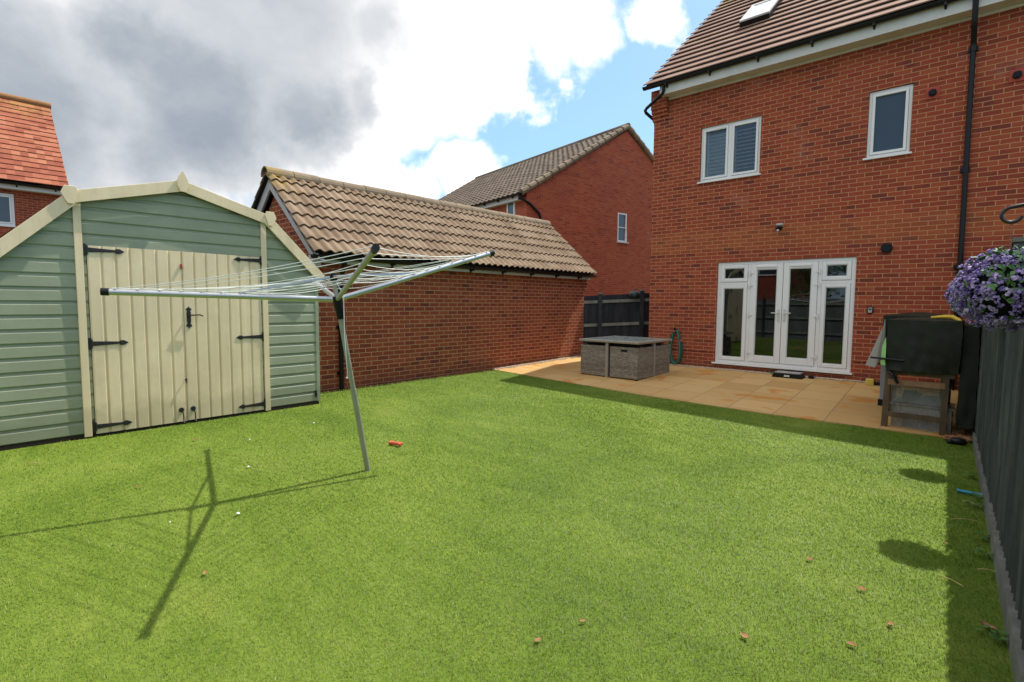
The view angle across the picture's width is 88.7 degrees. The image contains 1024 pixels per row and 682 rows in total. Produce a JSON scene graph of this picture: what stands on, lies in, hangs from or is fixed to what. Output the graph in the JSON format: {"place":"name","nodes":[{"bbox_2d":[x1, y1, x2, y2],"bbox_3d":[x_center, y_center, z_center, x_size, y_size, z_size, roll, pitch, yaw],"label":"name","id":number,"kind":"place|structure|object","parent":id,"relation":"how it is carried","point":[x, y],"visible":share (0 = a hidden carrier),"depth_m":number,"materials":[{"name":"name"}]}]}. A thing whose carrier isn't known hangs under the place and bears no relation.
{"place":"outdoors","nodes":[
{"label":"outdoors","id":0,"kind":"place"},
{"bbox_2d":[0,92,68,235],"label":"terraced house","id":1,"kind":"structure","parent":0,"point":[33,179],"depth_m":16.66,"materials":[{"name":"brick"},{"name":"red clay tile"},{"name":"black plastic"}]},
{"bbox_2d":[0,193,15,226],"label":"window","id":2,"kind":"structure","parent":1,"relation":"in","point":[7,211],"depth_m":16.00,"materials":[{"name":"white plastic"}]},
{"bbox_2d":[0,0,722,240],"label":"sky","id":3,"kind":"structure","parent":0,"point":[424,98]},
{"bbox_2d":[0,371,1013,681],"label":"lawn","id":4,"kind":"structure","parent":0,"point":[542,535],"depth_m":3.20,"materials":[{"name":"green plant"}]},
{"bbox_2d":[0,171,325,450],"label":"garden shed","id":5,"kind":"structure","parent":4,"relation":"on","point":[81,357],"depth_m":5.66,"materials":[{"name":"green paint"}]},
{"bbox_2d":[82,243,187,433],"bbox_3d":[-4.011,-0.021,5.611,0.090,1.955,0.903,4,6,42],"label":"door","id":6,"kind":"structure","parent":5,"relation":"in","point":[136,344],"depth_m":5.61,"materials":[{"name":"beige paint"}]},
{"bbox_2d":[181,252,265,421],"bbox_3d":[-3.400,-0.065,6.290,0.090,1.951,0.919,4,6,42],"label":"door","id":7,"kind":"structure","parent":5,"relation":"in","point":[223,337],"depth_m":6.25,"materials":[{"name":"beige paint"}]},
{"bbox_2d":[100,243,494,470],"bbox_3d":[-1.462,0.176,4.245,2.117,1.992,2.292,2,4,15],"label":"rotary airer","id":8,"kind":"object","parent":4,"relation":"on","point":[336,299],"visible":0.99,"depth_m":4.06,"materials":[{"name":"metal"}]},
{"bbox_2d":[388,440,402,445],"bbox_3d":[-1.185,1.040,5.331,0.155,0.042,0.061,3,5,27],"label":"dog toy","id":9,"kind":"object","parent":4,"relation":"on","point":[391,442],"visible":1,"depth_m":5.32,"materials":[{"name":"orange rubber"}]},
{"bbox_2d":[740,632,749,638],"bbox_3d":[1.071,1.356,2.407,0.031,0.014,0.049,1,4,8],"label":"fallen leaf","id":10,"kind":"object","parent":4,"relation":"on","point":[745,635],"visible":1,"depth_m":2.42,"materials":[{"name":"orange plant"}]},
{"bbox_2d":[946,437,967,445],"bbox_3d":[4.977,1.122,5.861,0.181,0.089,0.096,4,6,42],"label":"black scrap","id":11,"kind":"object","parent":4,"relation":"on","point":[957,441],"visible":0.95,"depth_m":5.83,"materials":[{"name":"plastic"}]},
{"bbox_2d":[957,488,981,495],"bbox_3d":[3.766,1.246,4.289,0.031,0.034,0.196,-3,5,-38],"label":"blue tube","id":12,"kind":"object","parent":4,"relation":"on","point":[964,491],"visible":0.72,"depth_m":4.31,"materials":[{"name":"plastic"}]},
{"bbox_2d":[965,499,984,509],"bbox_3d":[3.600,1.256,4.013,0.204,0.074,0.156,4,6,42],"label":"weed","id":13,"kind":"object","parent":4,"relation":"on","point":[970,503],"visible":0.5,"depth_m":4.04,"materials":[{"name":"green plant"}]},
{"bbox_2d":[972,492,982,501],"bbox_3d":[3.721,1.248,4.174,0.112,0.067,0.103,-1,5,-21],"label":"weed","id":14,"kind":"object","parent":4,"relation":"on","point":[977,495],"visible":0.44,"depth_m":4.19,"materials":[{"name":"green plant"}]},
{"bbox_2d":[973,548,992,559],"bbox_3d":[2.918,1.316,3.221,0.126,0.061,0.072,3,5,26],"label":"weed","id":15,"kind":"object","parent":4,"relation":"on","point":[987,553],"visible":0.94,"depth_m":3.23,"materials":[{"name":"green plant"}]},
{"bbox_2d":[976,531,989,539],"bbox_3d":[3.138,1.297,3.478,0.097,0.065,0.083,4,6,42],"label":"weed","id":16,"kind":"object","parent":4,"relation":"on","point":[980,533],"visible":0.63,"depth_m":3.48,"materials":[{"name":"green plant"}]},
{"bbox_2d":[980,619,995,628],"bbox_3d":[2.298,1.371,2.529,0.048,0.015,0.074,3,5,27],"label":"fallen leaf","id":17,"kind":"object","parent":4,"relation":"on","point":[985,623],"visible":0.83,"depth_m":2.53,"materials":[{"name":"brown plant"}]},
{"bbox_2d":[976,624,1008,643],"bbox_3d":[2.260,1.371,2.429,0.155,0.062,0.109,3,5,27],"label":"weed","id":18,"kind":"object","parent":4,"relation":"on","point":[996,637],"visible":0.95,"depth_m":2.43,"materials":[{"name":"green plant"}]},
{"bbox_2d":[971,318,1023,681],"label":"side fence","id":19,"kind":"object","parent":4,"relation":"on","point":[997,432],"visible":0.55,"depth_m":3.16,"materials":[{"name":"grey wood"}]},
{"bbox_2d":[1000,203,1023,223],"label":"basket bracket","id":20,"kind":"object","parent":19,"relation":"attached to","point":[1006,221],"visible":1,"depth_m":2.25,"materials":[{"name":"metal"}]},
{"bbox_2d":[947,223,1023,333],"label":"hanging basket","id":21,"kind":"object","parent":20,"relation":"hanging from","point":[990,284],"visible":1,"depth_m":2.22,"materials":[{"name":"purple plant"}]},
{"bbox_2d":[438,123,652,295],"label":"detached house","id":22,"kind":"structure","parent":0,"point":[589,198],"depth_m":20.43,"materials":[{"name":"brick"},{"name":"tile"}]},
{"bbox_2d":[507,202,515,214],"bbox_3d":[-0.031,-4.506,18.755,0.113,1.030,0.484,-3,6,-42],"label":"window","id":23,"kind":"structure","parent":22,"relation":"in","point":[511,208],"depth_m":18.71,"materials":[{"name":"beige plastic"}]},
{"bbox_2d":[616,212,628,243],"bbox_3d":[4.371,-4.497,20.887,0.630,1.180,0.220,-3,5,-36],"label":"window","id":24,"kind":"structure","parent":22,"relation":"in","point":[622,217],"depth_m":20.92,"materials":[{"name":"white plastic"}]},
{"bbox_2d":[494,355,951,390],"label":"gravel","id":25,"kind":"structure","parent":0,"point":[578,356],"depth_m":10.86,"materials":[{"name":"beige gravel"}]},
{"bbox_2d":[493,357,970,439],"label":"patio","id":26,"kind":"structure","parent":0,"point":[839,402],"depth_m":8.44,"materials":[{"name":"stone"}]},
{"bbox_2d":[581,344,609,376],"bbox_3d":[1.773,0.372,10.353,0.582,0.620,0.622,4,6,42],"label":"cube chair","id":27,"kind":"object","parent":26,"relation":"on","point":[592,359],"visible":0.82,"depth_m":10.12,"materials":[{"name":"grey wicker"}]},
{"bbox_2d":[583,290,649,346],"bbox_3d":[3.138,-0.416,13.354,2.661,1.764,0.142,0,4,1],"label":"gap fence","id":28,"kind":"object","parent":26,"relation":"on","point":[617,315],"visible":0.41,"depth_m":13.38,"materials":[{"name":"black wood"}]},
{"bbox_2d":[629,288,638,297],"bbox_3d":[3.084,-1.206,13.235,0.275,0.244,0.193,4,6,42],"label":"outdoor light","id":29,"kind":"object","parent":28,"relation":"attached to","point":[634,294],"visible":1,"depth_m":13.16,"materials":[{"name":"black metal"}]},
{"bbox_2d":[602,344,637,354],"bbox_3d":[2.240,0.336,10.871,0.582,0.620,0.622,4,6,42],"label":"cube chair","id":30,"kind":"object","parent":26,"relation":"on","point":[618,346],"depth_m":11.01,"materials":[{"name":"grey wicker"}]},
{"bbox_2d":[579,336,671,376],"bbox_3d":[2.252,0.312,10.388,1.300,0.741,1.380,4,6,42],"label":"garden table","id":31,"kind":"object","parent":26,"relation":"on","point":[638,342],"visible":0.77,"depth_m":9.96,"materials":[{"name":"wicker"}]},
{"bbox_2d":[610,346,653,380],"bbox_3d":[2.262,0.408,9.913,0.582,0.620,0.625,4,6,42],"label":"cube chair","id":32,"kind":"object","parent":26,"relation":"on","point":[635,364],"visible":0.98,"depth_m":9.68,"materials":[{"name":"grey wicker"}]},
{"bbox_2d":[643,344,669,375],"bbox_3d":[2.729,0.373,10.433,0.582,0.620,0.622,4,6,42],"label":"cube chair","id":33,"kind":"object","parent":26,"relation":"on","point":[662,356],"visible":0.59,"depth_m":10.23,"materials":[{"name":"grey wicker"}]},
{"bbox_2d":[772,370,804,379],"bbox_3d":[5.122,0.629,9.709,0.515,0.102,0.285,4,6,42],"label":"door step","id":34,"kind":"object","parent":26,"relation":"on","point":[791,375],"depth_m":9.62,"materials":[{"name":"black plastic"}]},
{"bbox_2d":[642,0,1023,389],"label":"brick house","id":35,"kind":"structure","parent":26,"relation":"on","point":[866,153],"depth_m":9.42,"materials":[{"name":"brick"}]},
{"bbox_2d":[668,328,683,364],"bbox_3d":[3.551,0.123,11.359,0.380,0.828,0.133,4,6,42],"label":"garden hose","id":36,"kind":"object","parent":35,"relation":"attached to","point":[672,361],"visible":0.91,"depth_m":11.32,"materials":[{"name":"green plastic"}]},
{"bbox_2d":[697,116,761,183],"bbox_3d":[4.389,-3.799,10.526,1.243,1.126,0.239,4,6,42],"label":"window","id":37,"kind":"structure","parent":35,"relation":"in","point":[730,135],"depth_m":10.52,"materials":[{"name":"white plastic"}]},
{"bbox_2d":[739,0,782,29],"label":"roof window","id":38,"kind":"structure","parent":35,"relation":"in","point":[763,10],"depth_m":11.24,"materials":[{"name":"white glass"}]},
{"bbox_2d":[775,223,783,230],"bbox_3d":[5.036,-2.133,9.860,0.134,0.151,0.142,4,6,42],"label":"security light","id":39,"kind":"object","parent":35,"relation":"attached to","point":[779,226],"visible":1,"depth_m":9.83,"materials":[{"name":"white plastic"}]},
{"bbox_2d":[711,257,856,374],"bbox_3d":[5.114,-0.505,10.027,2.480,2.069,0.152,4,6,42],"label":"patio door","id":40,"kind":"structure","parent":35,"relation":"in","point":[820,281],"depth_m":9.94,"materials":[{"name":"white plastic"}]},
{"bbox_2d":[867,306,873,312],"bbox_3d":[6.162,-0.534,9.018,0.090,0.120,0.049,4,6,42],"label":"key safe","id":41,"kind":"object","parent":35,"relation":"attached to","point":[869,309],"visible":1,"depth_m":9.01,"materials":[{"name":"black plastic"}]},
{"bbox_2d":[863,84,913,160],"bbox_3d":[6.301,-3.639,8.756,0.671,1.129,0.150,4,6,42],"label":"window","id":42,"kind":"structure","parent":35,"relation":"in","point":[890,110],"depth_m":8.76,"materials":[{"name":"white plastic"}]},
{"bbox_2d":[865,378,873,385],"bbox_3d":[6.027,0.692,8.834,0.108,0.110,0.085,2,5,25],"label":"sponge block","id":43,"kind":"object","parent":26,"relation":"on","point":[869,382],"depth_m":8.80,"materials":[{"name":"yellow"}]},
{"bbox_2d":[866,312,945,412],"bbox_3d":[5.504,0.275,7.247,0.920,1.350,0.870,4,6,42],"label":"covered barbecue","id":44,"kind":"object","parent":26,"relation":"on","point":[876,351],"visible":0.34,"depth_m":7.17,"materials":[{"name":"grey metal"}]},
{"bbox_2d":[881,370,956,435],"bbox_3d":[5.116,0.673,6.585,0.682,0.851,0.695,4,6,42],"label":"potting bench","id":45,"kind":"object","parent":26,"relation":"on","point":[889,398],"visible":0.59,"depth_m":6.35,"materials":[{"name":"wood"}]},
{"bbox_2d":[870,317,980,428],"bbox_3d":[5.143,0.347,6.530,1.036,1.287,0.870,4,6,42],"label":"bench cover","id":46,"kind":"object","parent":45,"relation":"on","point":[931,345],"visible":0.94,"depth_m":6.12,"materials":[{"name":"fabric"}]},
{"bbox_2d":[931,315,961,320],"bbox_3d":[5.096,-0.256,6.138,0.083,0.097,0.302,-2,5,-34],"label":"garden glove","id":47,"kind":"object","parent":46,"relation":"on","point":[953,317],"visible":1,"depth_m":6.13,"materials":[{"name":"yellow fabric"}]},
{"bbox_2d":[901,410,947,431],"bbox_3d":[5.137,0.925,6.567,0.620,0.319,0.480,4,6,42],"label":"storage box","id":48,"kind":"object","parent":26,"relation":"on","point":[917,424],"visible":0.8,"depth_m":6.45,"materials":[{"name":"grey plastic"}]},
{"bbox_2d":[902,390,940,405],"bbox_3d":[5.114,0.655,6.556,0.570,0.218,0.440,4,6,42],"label":"storage box","id":49,"kind":"object","parent":48,"relation":"on","point":[911,396],"visible":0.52,"depth_m":6.44,"materials":[{"name":"grey plastic"}]},
{"bbox_2d":[942,429,972,441],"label":"leaf litter","id":50,"kind":"object","parent":26,"relation":"on","point":[967,436],"visible":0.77,"depth_m":6.11,"materials":[{"name":"brown plant"}]},
{"bbox_3d":[3.375,-0.358,3.700,0.193,0.549,0.024,4,6,42],"label":"basket bracket","id":51,"kind":"object","parent":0,"visible":0},
{"bbox_2d":[944,274,982,319],"bbox_3d":[3.332,-0.343,3.739,0.388,0.419,0.385,4,6,42],"label":"hanging basket","id":52,"kind":"object","parent":51,"relation":"hanging from","point":[948,292],"visible":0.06,"depth_m":3.80,"materials":[{"name":"purple plant"}]},
{"label":"ground","id":53,"kind":"structure","parent":0,"visible":0},
{"bbox_2d":[251,166,596,393],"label":"brick garage","id":54,"kind":"structure","parent":53,"relation":"on","point":[517,298],"depth_m":9.76,"materials":[{"name":"brick"}]},
{"bbox_2d":[1010,237,1023,249],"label":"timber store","id":55,"kind":"structure","parent":53,"relation":"on","point":[1019,241],"depth_m":7.03,"materials":[{"name":"grey wood"}]}
]}

